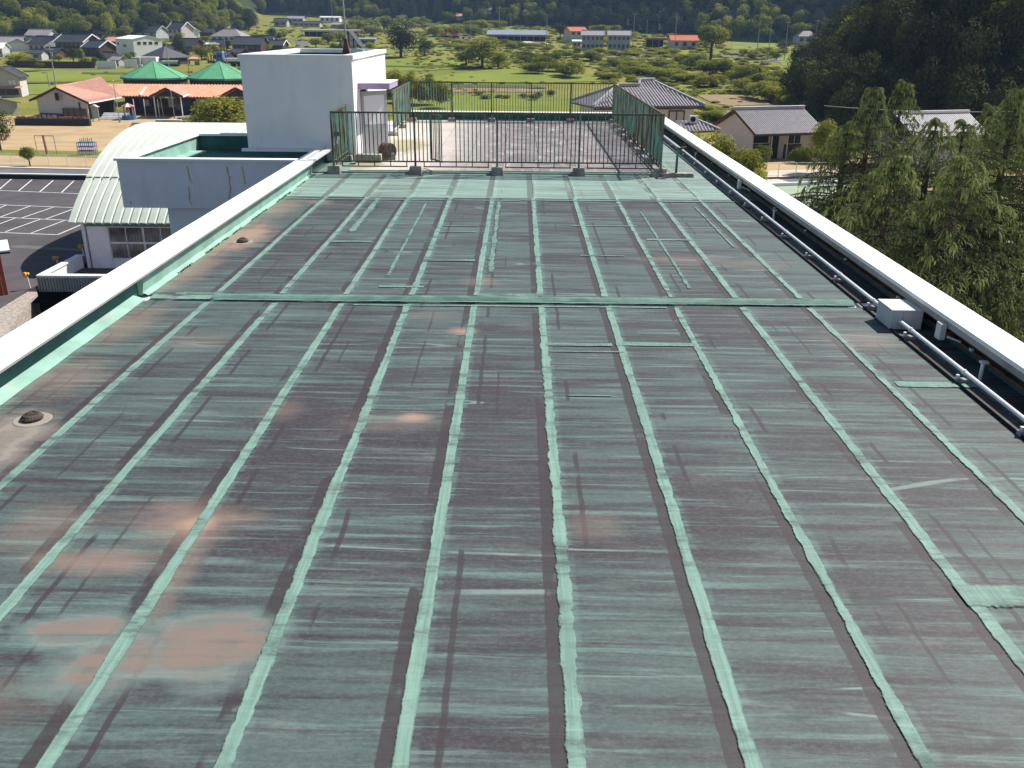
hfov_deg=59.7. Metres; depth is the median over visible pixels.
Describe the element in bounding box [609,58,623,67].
bush
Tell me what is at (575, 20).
forest tree
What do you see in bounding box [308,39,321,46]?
tree
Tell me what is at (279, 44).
house
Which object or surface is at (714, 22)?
forest tree
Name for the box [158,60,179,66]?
tunnel greenhouse
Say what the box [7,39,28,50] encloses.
house
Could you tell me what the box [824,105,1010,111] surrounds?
overhead wire
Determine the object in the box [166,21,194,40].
house
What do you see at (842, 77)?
forest tree
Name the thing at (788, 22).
utility pole
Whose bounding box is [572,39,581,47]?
house
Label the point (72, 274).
entrance canopy
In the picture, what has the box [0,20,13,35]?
forest tree
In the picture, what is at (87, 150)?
jungle gym
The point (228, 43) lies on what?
tree
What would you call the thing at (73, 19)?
forest tree
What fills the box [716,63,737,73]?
bush
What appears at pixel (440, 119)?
fence gate
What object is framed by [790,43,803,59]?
forest tree
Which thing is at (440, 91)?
bush
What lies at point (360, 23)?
bamboo clump
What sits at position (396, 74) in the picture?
bush
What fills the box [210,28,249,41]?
house
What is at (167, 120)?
garden wall
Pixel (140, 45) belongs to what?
white warehouse
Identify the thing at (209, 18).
forest tree
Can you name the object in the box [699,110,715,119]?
bush
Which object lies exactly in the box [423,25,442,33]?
bush
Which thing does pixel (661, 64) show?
bush
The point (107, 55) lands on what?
house
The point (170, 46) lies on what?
house
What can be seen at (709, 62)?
bush
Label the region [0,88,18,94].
window
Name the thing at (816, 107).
forest tree
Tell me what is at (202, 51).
tree
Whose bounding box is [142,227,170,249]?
window
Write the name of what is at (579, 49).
bush
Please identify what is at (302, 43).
road
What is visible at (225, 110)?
tree
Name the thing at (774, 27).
bush
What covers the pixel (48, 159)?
chain link fence
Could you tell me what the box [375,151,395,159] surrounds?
concrete block
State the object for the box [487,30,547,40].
long hall
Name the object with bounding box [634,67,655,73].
bush
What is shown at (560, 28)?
tree
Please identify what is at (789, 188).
walkway roof
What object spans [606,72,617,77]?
bush
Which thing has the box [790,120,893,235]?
cedar
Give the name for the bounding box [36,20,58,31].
forest tree
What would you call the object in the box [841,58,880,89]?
forest tree
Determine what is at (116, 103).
flagpole
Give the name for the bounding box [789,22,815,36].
forest tree
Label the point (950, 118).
tiled house
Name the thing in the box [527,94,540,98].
bush
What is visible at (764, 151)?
clipped hedge
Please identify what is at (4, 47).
house
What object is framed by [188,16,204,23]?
forest tree
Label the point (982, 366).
stub pipe
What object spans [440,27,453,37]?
excavator
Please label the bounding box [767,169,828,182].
house drive
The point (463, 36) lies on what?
van
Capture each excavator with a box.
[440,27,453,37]
[452,28,463,37]
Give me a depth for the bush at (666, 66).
264.22 m
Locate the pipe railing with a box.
[760,161,933,178]
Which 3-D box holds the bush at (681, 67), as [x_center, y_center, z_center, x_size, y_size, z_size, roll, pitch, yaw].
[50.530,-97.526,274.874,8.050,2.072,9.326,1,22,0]
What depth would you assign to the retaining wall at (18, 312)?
48.87 m
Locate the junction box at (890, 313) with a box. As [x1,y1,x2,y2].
[876,299,924,328]
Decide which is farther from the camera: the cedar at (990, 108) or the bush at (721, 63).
the bush at (721, 63)
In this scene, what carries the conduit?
on the school building
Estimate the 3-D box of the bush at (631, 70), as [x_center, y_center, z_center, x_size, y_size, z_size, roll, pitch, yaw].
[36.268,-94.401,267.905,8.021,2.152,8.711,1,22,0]
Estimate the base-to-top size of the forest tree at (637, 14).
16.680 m
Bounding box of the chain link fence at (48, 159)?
[0,153,98,165]
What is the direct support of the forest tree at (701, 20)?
on the terrain at (26, 107)
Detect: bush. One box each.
[360,27,387,34]
[386,68,403,86]
[386,87,395,99]
[396,75,413,87]
[403,70,417,85]
[415,74,435,102]
[415,83,429,102]
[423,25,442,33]
[426,80,439,102]
[432,81,454,103]
[438,42,459,45]
[443,27,464,33]
[449,43,477,48]
[451,23,479,28]
[451,39,466,43]
[463,20,487,27]
[464,26,482,33]
[477,19,493,28]
[484,37,497,39]
[485,20,505,26]
[488,18,502,22]
[491,39,512,44]
[502,42,517,47]
[510,51,535,58]
[513,41,525,46]
[515,61,549,71]
[516,54,545,60]
[523,43,541,46]
[524,46,536,49]
[525,56,555,69]
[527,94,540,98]
[538,62,566,69]
[542,46,555,49]
[546,52,562,59]
[551,49,568,52]
[552,63,566,74]
[553,51,577,56]
[555,67,575,75]
[558,60,588,74]
[572,54,589,58]
[573,47,581,51]
[582,50,603,58]
[588,47,608,50]
[590,55,602,60]
[594,71,605,75]
[596,73,608,78]
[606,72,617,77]
[607,56,621,62]
[609,50,619,54]
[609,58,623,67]
[617,52,632,55]
[617,60,641,68]
[620,66,643,73]
[622,58,637,61]
[626,76,638,79]
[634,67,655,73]
[643,67,663,75]
[647,61,661,66]
[648,68,674,78]
[652,61,668,67]
[656,50,669,54]
[657,76,669,81]
[663,49,681,53]
[663,64,679,68]
[666,67,683,78]
[670,73,691,81]
[672,54,688,61]
[672,64,688,69]
[681,53,708,66]
[685,75,720,85]
[686,72,707,80]
[691,52,708,61]
[693,59,721,73]
[697,58,726,71]
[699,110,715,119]
[701,105,713,110]
[703,74,719,84]
[709,59,736,72]
[711,110,724,119]
[713,73,727,83]
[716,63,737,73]
[724,70,749,79]
[728,77,752,89]
[730,64,760,78]
[737,64,764,76]
[740,48,750,54]
[741,84,753,96]
[745,72,767,83]
[746,53,757,58]
[746,81,773,96]
[749,84,761,96]
[756,80,780,98]
[760,85,778,99]
[762,75,779,85]
[766,71,787,79]
[769,49,777,54]
[770,24,780,30]
[770,86,789,100]
[773,92,789,101]
[775,48,783,53]
[780,95,791,104]
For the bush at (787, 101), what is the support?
on the terrain at (26, 107)
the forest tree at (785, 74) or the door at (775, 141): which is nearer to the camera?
the door at (775, 141)
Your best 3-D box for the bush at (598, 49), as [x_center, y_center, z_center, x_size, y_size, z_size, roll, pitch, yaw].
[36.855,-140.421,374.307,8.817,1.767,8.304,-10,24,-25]
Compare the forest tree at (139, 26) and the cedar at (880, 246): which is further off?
the forest tree at (139, 26)
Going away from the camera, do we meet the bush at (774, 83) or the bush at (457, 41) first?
the bush at (774, 83)
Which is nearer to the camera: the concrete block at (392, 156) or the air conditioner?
the concrete block at (392, 156)
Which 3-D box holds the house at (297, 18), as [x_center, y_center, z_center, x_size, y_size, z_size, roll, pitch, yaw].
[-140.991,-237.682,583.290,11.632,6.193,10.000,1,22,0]
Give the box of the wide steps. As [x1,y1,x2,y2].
[100,113,127,119]
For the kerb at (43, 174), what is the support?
on the lane at (39, 171)
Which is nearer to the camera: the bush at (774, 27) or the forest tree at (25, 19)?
the forest tree at (25, 19)
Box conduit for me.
[663,135,1023,439]
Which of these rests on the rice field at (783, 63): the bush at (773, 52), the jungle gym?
the bush at (773, 52)
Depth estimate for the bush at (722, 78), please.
233.85 m
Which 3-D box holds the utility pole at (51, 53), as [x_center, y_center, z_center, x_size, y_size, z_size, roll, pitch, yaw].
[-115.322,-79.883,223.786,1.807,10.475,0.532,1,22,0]
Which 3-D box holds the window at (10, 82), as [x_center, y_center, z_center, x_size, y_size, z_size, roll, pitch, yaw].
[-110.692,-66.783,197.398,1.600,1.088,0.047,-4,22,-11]
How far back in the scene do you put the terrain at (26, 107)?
314.43 m
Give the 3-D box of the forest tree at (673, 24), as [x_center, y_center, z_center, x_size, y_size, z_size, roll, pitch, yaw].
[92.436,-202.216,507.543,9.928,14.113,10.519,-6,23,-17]
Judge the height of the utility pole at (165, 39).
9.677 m
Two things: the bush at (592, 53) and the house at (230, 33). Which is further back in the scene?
the house at (230, 33)
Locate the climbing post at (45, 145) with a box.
[34,135,56,154]
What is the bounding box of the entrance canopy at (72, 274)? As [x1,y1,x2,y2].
[36,254,115,291]
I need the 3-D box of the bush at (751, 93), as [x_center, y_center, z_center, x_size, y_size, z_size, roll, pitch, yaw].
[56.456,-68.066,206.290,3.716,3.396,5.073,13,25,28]
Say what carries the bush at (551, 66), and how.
on the terrain at (26, 107)
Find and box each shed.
[0,97,20,113]
[0,240,9,295]
[27,49,49,59]
[109,55,128,65]
[301,29,360,36]
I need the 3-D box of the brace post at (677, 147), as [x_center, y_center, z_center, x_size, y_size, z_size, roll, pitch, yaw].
[4.646,-7.951,28.874,0.263,0.724,9.915,1,22,0]
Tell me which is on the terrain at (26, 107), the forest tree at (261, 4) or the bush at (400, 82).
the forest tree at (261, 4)
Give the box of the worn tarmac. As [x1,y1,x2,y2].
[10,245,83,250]
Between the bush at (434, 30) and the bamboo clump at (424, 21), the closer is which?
the bush at (434, 30)
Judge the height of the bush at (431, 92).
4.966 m
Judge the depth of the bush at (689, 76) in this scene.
240.83 m
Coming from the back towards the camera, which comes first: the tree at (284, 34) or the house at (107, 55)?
the tree at (284, 34)
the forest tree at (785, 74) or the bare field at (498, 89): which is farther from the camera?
the bare field at (498, 89)
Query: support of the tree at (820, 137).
on the terrain at (26, 107)
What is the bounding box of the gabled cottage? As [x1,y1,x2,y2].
[336,30,364,48]
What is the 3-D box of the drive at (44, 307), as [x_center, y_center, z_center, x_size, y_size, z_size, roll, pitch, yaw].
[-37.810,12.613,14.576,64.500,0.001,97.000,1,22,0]
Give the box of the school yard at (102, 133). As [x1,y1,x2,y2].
[0,115,1023,303]
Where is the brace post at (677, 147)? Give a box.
[664,136,686,172]
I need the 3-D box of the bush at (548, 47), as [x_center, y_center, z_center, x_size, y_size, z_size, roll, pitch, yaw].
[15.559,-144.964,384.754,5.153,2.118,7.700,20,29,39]
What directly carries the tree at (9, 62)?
on the terrain at (26, 107)
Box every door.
[360,90,388,152]
[769,136,778,158]
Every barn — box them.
[644,37,666,46]
[657,23,669,29]
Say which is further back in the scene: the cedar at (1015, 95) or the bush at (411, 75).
the bush at (411, 75)
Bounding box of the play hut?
[121,103,135,119]
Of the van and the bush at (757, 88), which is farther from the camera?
the van
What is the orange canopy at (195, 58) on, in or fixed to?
on the terrain at (26, 107)
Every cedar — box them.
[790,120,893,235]
[793,87,943,266]
[821,154,1023,339]
[826,79,982,258]
[835,117,1019,310]
[860,154,1023,342]
[885,88,1023,340]
[903,119,1015,306]
[918,150,1023,341]
[928,102,1022,246]
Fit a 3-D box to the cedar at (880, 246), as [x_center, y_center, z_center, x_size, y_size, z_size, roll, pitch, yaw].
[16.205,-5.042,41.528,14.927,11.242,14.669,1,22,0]
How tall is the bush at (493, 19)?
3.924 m
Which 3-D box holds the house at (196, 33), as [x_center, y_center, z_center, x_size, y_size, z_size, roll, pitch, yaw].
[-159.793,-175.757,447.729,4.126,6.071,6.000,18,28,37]
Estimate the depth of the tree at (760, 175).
68.13 m
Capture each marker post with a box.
[22,272,30,288]
[52,256,58,263]
[77,244,84,255]
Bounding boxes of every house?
[0,36,25,42]
[0,41,10,56]
[0,65,28,96]
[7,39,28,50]
[19,35,33,41]
[24,29,57,36]
[26,35,55,50]
[44,46,67,58]
[52,33,98,50]
[80,39,116,55]
[100,51,118,60]
[106,36,120,44]
[131,25,168,37]
[140,46,190,63]
[162,44,182,52]
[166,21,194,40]
[172,38,205,51]
[193,28,200,37]
[200,27,218,36]
[202,42,217,47]
[209,39,228,48]
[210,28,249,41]
[212,50,235,58]
[230,36,269,51]
[231,47,250,56]
[251,35,276,39]
[268,39,289,50]
[273,18,289,26]
[286,15,306,24]
[292,21,322,26]
[320,16,342,22]
[331,22,352,27]
[456,13,465,19]
[482,6,491,14]
[563,26,586,42]
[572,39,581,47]
[573,78,720,132]
[666,34,699,49]
[712,105,819,159]
[725,10,734,16]
[792,30,817,44]
[870,110,987,169]
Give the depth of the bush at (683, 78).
243.33 m
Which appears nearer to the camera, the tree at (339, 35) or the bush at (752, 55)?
the bush at (752, 55)
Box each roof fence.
[327,111,666,175]
[331,105,353,164]
[390,82,412,135]
[411,81,611,122]
[610,83,663,166]
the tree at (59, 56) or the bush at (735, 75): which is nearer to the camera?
the bush at (735, 75)
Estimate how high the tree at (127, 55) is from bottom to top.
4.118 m
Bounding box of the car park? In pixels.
[0,179,86,307]
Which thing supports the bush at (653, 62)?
on the terrain at (26, 107)
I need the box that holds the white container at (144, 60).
[136,57,158,64]
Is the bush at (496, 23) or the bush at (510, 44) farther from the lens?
the bush at (496, 23)
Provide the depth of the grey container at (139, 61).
277.61 m
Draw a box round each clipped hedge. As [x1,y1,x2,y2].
[750,143,772,164]
[786,146,816,163]
[807,150,832,163]
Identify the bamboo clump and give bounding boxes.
[335,21,357,28]
[343,16,379,29]
[373,15,399,29]
[393,15,419,27]
[411,16,431,26]
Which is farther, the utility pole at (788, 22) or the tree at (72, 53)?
the utility pole at (788, 22)
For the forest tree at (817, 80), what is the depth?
151.95 m
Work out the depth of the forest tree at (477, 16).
598.98 m
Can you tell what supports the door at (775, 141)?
in the tiled house at (782, 131)
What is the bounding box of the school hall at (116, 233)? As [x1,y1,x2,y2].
[68,122,246,267]
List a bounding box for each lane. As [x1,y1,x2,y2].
[0,168,88,175]
[781,176,835,181]
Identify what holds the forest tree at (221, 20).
on the terrain at (26, 107)
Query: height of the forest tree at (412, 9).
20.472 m
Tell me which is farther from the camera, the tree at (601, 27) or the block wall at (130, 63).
the tree at (601, 27)
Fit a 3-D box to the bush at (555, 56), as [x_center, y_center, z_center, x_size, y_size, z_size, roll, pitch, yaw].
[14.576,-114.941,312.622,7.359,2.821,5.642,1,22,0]
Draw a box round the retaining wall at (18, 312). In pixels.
[0,287,40,337]
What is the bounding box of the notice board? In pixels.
[90,104,99,120]
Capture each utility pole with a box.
[46,43,55,84]
[162,38,169,66]
[784,21,790,59]
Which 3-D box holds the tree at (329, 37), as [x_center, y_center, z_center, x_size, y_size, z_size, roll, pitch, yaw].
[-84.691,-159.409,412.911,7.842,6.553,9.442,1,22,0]
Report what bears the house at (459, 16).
on the terrain at (26, 107)
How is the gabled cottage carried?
on the terrain at (26, 107)
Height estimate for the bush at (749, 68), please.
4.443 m
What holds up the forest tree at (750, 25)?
on the terrain at (26, 107)
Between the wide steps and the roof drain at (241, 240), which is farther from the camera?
the wide steps
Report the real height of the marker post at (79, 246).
0.842 m
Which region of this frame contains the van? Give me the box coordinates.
[461,34,471,38]
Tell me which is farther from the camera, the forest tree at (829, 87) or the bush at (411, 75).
the bush at (411, 75)
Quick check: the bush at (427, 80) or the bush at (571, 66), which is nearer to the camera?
the bush at (427, 80)
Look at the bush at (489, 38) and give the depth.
419.73 m
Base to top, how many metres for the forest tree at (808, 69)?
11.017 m
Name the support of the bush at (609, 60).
on the terrain at (26, 107)
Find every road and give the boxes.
[295,39,310,48]
[722,54,781,62]
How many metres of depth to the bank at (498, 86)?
229.23 m
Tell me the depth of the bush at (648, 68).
260.13 m
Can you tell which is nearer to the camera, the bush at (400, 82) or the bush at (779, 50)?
the bush at (400, 82)
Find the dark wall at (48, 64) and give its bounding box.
[7,61,94,67]
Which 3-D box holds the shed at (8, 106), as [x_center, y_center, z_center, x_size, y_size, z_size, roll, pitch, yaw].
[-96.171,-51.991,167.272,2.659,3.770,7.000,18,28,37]
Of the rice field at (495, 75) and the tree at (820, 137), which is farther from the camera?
the rice field at (495, 75)
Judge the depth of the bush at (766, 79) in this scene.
226.89 m
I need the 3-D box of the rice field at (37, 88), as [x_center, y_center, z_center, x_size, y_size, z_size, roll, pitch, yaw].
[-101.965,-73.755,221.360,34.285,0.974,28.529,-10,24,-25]
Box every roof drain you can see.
[12,410,52,426]
[233,237,252,243]
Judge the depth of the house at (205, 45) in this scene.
362.34 m
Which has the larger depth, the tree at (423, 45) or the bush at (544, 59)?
the tree at (423, 45)
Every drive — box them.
[39,303,55,312]
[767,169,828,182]
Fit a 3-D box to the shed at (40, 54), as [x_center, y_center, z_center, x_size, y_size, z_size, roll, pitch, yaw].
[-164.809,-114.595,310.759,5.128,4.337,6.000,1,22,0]
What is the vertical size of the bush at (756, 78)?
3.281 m
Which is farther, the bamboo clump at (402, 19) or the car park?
the bamboo clump at (402, 19)
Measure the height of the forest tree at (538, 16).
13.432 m
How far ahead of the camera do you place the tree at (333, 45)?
362.91 m
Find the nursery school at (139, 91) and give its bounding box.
[29,60,244,118]
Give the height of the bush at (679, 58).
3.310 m
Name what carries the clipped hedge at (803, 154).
on the school yard at (102, 133)
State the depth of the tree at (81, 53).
291.19 m
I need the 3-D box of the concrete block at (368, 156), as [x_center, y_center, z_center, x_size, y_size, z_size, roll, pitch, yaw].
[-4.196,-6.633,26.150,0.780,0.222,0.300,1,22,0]
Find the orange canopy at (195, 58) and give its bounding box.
[188,57,199,64]
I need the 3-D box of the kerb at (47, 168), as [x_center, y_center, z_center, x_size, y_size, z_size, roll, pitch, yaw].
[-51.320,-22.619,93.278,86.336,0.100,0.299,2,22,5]
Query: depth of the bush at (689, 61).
282.50 m
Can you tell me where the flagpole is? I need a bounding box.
[112,80,120,121]
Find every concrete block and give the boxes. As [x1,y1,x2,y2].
[355,153,381,162]
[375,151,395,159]
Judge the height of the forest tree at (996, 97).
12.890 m
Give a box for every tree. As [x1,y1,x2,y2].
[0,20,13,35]
[1,53,31,60]
[2,60,13,64]
[16,9,37,29]
[18,57,38,60]
[30,14,49,28]
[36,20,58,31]
[52,54,64,60]
[55,17,74,32]
[63,48,80,60]
[64,14,80,32]
[72,19,91,32]
[78,48,85,58]
[78,57,91,61]
[91,50,104,60]
[99,11,115,35]
[114,25,132,36]
[121,53,132,58]
[133,18,148,30]
[141,15,155,24]
[157,12,171,26]
[165,16,180,25]
[166,11,183,20]
[171,34,185,51]
[173,32,185,37]
[180,48,189,55]
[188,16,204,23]
[188,95,245,122]
[189,20,207,30]
[190,45,212,59]
[199,36,211,41]
[200,11,213,27]
[206,43,219,51]
[208,17,219,27]
[214,15,225,30]
[225,40,231,47]
[232,20,244,30]
[233,14,241,20]
[239,9,253,30]
[246,16,258,29]
[257,0,265,12]
[276,32,286,38]
[308,0,315,15]
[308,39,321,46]
[322,32,335,43]
[327,0,333,15]
[329,42,337,48]
[332,31,344,41]
[340,8,352,18]
[352,8,362,18]
[361,4,369,19]
[362,41,376,48]
[363,4,378,19]
[377,8,389,17]
[401,0,408,18]
[408,0,417,19]
[416,37,434,54]
[419,3,427,19]
[436,2,444,20]
[442,11,458,19]
[455,49,476,65]
[474,11,482,19]
[477,8,487,19]
[505,13,516,25]
[530,10,545,25]
[546,14,557,25]
[554,23,565,38]
[558,6,571,24]
[566,13,579,25]
[587,16,602,28]
[587,24,610,32]
[627,9,641,31]
[659,10,670,33]
[667,15,682,32]
[693,130,704,139]
[694,12,709,30]
[703,130,741,158]
[709,19,722,29]
[731,145,767,178]
[742,19,757,39]
[753,164,767,180]
[756,28,774,41]
[772,53,781,59]
[774,40,796,47]
[778,53,815,99]
[785,44,807,68]
[786,57,810,104]
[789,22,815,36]
[789,50,810,80]
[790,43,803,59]
[800,57,841,86]
[802,34,825,67]
[802,67,833,122]
[802,83,832,122]
[803,53,843,118]
[804,43,843,81]
[809,118,837,166]
[813,19,828,34]
[822,69,841,116]
[824,79,869,132]
[824,130,859,161]
[829,53,854,79]
[830,56,860,131]
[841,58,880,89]
[887,68,932,110]
[908,56,958,109]
[938,62,990,116]
[973,76,1023,149]
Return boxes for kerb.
[0,167,89,169]
[0,173,86,175]
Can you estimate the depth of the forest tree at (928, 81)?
126.84 m
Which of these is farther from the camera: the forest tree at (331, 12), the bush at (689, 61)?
the forest tree at (331, 12)
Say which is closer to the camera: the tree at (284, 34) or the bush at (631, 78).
the bush at (631, 78)
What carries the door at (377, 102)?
in the school building
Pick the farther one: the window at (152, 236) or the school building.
the window at (152, 236)
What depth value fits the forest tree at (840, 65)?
151.34 m
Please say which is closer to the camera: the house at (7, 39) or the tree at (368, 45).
the tree at (368, 45)
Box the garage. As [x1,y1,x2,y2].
[359,38,376,43]
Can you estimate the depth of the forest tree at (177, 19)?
458.64 m
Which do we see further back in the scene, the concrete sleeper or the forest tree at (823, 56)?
the forest tree at (823, 56)
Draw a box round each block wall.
[96,61,116,68]
[124,59,137,67]
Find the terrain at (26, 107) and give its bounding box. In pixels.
[0,0,1023,168]
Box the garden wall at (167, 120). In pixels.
[155,119,181,121]
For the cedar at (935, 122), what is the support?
on the terrain at (26, 107)
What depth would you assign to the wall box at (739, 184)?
21.95 m
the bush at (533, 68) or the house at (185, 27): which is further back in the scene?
the house at (185, 27)
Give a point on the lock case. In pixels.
(337, 134)
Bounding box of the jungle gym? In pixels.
[76,138,97,154]
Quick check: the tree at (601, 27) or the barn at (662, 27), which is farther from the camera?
the barn at (662, 27)
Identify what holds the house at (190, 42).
on the terrain at (26, 107)
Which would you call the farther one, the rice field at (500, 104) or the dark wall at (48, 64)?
the dark wall at (48, 64)
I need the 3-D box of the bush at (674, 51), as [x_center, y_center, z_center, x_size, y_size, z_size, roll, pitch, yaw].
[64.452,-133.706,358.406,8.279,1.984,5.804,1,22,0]
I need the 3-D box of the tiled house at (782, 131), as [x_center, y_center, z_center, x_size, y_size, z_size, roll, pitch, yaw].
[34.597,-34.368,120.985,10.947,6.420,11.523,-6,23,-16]
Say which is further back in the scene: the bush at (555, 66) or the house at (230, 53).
the house at (230, 53)
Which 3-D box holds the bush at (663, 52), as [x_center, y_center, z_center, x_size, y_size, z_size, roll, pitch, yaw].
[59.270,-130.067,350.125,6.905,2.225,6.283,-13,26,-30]
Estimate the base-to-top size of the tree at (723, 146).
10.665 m
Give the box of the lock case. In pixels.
[334,132,339,143]
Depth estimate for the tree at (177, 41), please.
327.33 m
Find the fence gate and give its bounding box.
[429,114,441,160]
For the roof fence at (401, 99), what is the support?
on the school building
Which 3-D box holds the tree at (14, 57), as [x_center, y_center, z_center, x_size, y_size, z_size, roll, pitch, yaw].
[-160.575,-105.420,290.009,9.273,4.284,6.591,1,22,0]
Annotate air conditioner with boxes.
[689,115,697,122]
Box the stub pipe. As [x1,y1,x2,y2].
[978,360,988,380]
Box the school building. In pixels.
[0,48,1023,767]
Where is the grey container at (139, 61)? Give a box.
[131,57,141,64]
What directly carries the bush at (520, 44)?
on the terrain at (26, 107)
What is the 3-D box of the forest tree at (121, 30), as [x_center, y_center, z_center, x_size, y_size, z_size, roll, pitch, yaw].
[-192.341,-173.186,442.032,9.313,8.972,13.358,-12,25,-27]
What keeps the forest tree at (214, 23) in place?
on the terrain at (26, 107)
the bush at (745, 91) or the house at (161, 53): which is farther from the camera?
the house at (161, 53)
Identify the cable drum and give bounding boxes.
[379,142,396,158]
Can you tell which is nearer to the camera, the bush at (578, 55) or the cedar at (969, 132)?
the cedar at (969, 132)
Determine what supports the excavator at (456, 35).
on the terrain at (26, 107)
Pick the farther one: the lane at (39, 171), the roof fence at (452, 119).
the lane at (39, 171)
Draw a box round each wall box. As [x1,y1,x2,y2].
[737,180,747,189]
[934,321,960,342]
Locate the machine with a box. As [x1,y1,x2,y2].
[207,53,215,62]
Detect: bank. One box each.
[14,116,91,125]
[27,81,78,82]
[82,72,127,73]
[385,65,475,66]
[443,84,544,87]
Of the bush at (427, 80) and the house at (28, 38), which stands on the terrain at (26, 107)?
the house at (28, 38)
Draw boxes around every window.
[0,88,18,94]
[8,80,15,84]
[107,227,145,258]
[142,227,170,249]
[668,110,684,122]
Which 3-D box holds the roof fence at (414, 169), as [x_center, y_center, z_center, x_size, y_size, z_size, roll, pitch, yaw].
[-0.406,-6.540,24.299,9.320,1.644,0.300,1,22,0]
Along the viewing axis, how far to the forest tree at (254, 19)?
524.61 m
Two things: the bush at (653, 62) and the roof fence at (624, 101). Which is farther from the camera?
the bush at (653, 62)
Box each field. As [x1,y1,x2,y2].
[26,70,123,81]
[27,84,59,93]
[51,71,82,73]
[385,43,498,53]
[385,57,469,70]
[387,95,579,114]
[421,19,592,27]
[421,68,602,81]
[449,88,546,91]
[599,53,658,57]
[638,24,686,35]
[698,95,768,105]
[732,27,794,48]
[771,54,791,66]
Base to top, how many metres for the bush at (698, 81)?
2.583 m
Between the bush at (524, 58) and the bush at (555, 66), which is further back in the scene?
the bush at (524, 58)
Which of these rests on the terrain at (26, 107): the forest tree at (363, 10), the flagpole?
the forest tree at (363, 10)
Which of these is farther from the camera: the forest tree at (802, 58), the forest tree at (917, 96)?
the forest tree at (802, 58)
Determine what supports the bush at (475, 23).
on the terrain at (26, 107)
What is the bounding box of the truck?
[216,51,239,65]
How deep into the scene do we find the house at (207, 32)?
469.45 m
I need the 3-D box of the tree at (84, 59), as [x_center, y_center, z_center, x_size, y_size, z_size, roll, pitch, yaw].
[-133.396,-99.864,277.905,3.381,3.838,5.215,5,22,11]
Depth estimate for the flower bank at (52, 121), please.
149.33 m
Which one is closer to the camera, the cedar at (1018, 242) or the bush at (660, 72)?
the cedar at (1018, 242)
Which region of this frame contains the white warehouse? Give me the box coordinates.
[114,35,161,56]
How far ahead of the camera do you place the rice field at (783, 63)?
340.08 m
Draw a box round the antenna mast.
[342,0,350,54]
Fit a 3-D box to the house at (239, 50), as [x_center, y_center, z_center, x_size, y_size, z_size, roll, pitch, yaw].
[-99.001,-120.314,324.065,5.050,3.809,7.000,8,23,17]
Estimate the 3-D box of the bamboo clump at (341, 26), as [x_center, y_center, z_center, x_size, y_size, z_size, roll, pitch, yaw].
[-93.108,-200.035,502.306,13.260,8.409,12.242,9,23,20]
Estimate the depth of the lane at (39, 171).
91.48 m
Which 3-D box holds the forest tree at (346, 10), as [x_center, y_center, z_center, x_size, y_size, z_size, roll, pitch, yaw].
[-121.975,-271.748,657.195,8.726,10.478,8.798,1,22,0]
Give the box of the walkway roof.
[771,180,849,214]
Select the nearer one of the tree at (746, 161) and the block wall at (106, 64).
the tree at (746, 161)
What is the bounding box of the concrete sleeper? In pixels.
[651,172,693,177]
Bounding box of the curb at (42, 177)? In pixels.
[0,175,85,179]
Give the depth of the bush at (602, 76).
250.43 m
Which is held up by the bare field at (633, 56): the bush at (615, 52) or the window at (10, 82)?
the bush at (615, 52)
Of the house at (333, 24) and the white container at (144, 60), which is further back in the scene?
the house at (333, 24)
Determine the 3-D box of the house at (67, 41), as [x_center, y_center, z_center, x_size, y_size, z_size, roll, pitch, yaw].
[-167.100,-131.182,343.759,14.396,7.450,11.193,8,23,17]
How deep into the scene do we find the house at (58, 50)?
316.17 m
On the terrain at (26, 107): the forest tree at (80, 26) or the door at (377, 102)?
the forest tree at (80, 26)
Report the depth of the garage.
419.55 m
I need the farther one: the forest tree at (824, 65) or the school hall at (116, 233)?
the forest tree at (824, 65)
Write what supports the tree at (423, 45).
on the terrain at (26, 107)
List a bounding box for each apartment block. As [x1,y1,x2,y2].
[581,30,604,50]
[607,30,631,49]
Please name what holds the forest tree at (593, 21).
on the terrain at (26, 107)
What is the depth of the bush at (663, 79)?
240.95 m
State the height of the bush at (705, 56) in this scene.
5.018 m
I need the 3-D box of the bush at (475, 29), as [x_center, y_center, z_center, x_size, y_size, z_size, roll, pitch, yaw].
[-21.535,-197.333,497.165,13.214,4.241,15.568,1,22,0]
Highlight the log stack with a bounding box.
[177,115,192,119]

